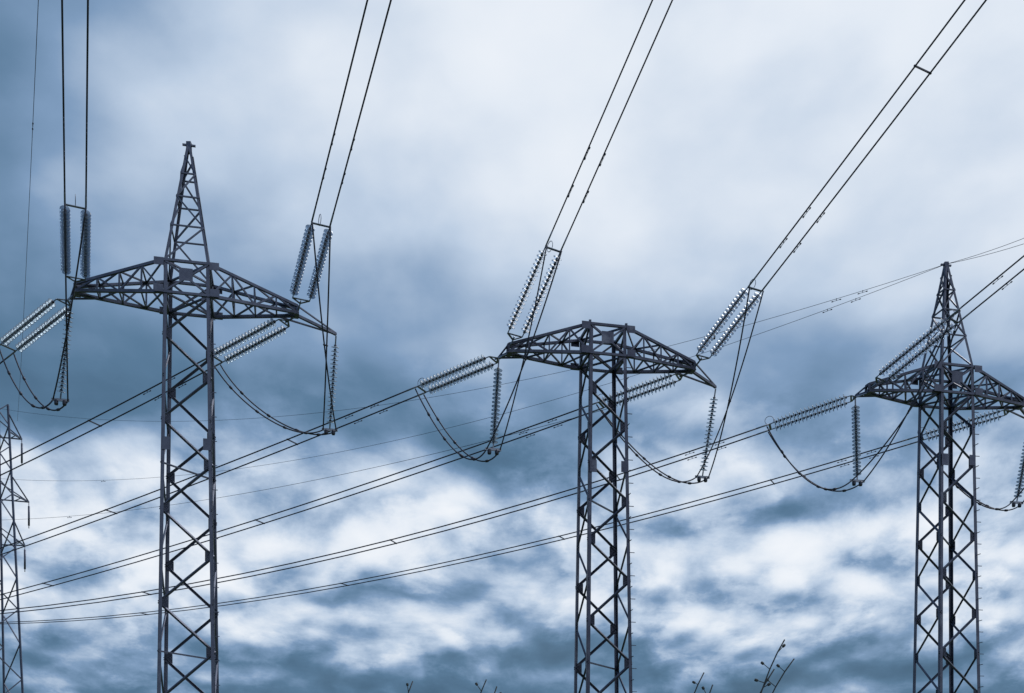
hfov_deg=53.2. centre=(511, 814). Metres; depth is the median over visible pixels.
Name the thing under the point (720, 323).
insulators
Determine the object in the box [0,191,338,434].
insulators
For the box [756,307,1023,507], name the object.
insulators
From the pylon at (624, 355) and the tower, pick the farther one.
the tower
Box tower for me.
[0,404,29,692]
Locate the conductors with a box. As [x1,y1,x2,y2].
[0,0,1023,623]
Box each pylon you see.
[70,141,336,692]
[498,319,716,692]
[855,261,1023,692]
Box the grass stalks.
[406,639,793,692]
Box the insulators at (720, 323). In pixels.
[406,231,770,481]
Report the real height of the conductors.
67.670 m
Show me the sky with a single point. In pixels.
(479, 119)
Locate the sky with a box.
[0,0,1023,692]
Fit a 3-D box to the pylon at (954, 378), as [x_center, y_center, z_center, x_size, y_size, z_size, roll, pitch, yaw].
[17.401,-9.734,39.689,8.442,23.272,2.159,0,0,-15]
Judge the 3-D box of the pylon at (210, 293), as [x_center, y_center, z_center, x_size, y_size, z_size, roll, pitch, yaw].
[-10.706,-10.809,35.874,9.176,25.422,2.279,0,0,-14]

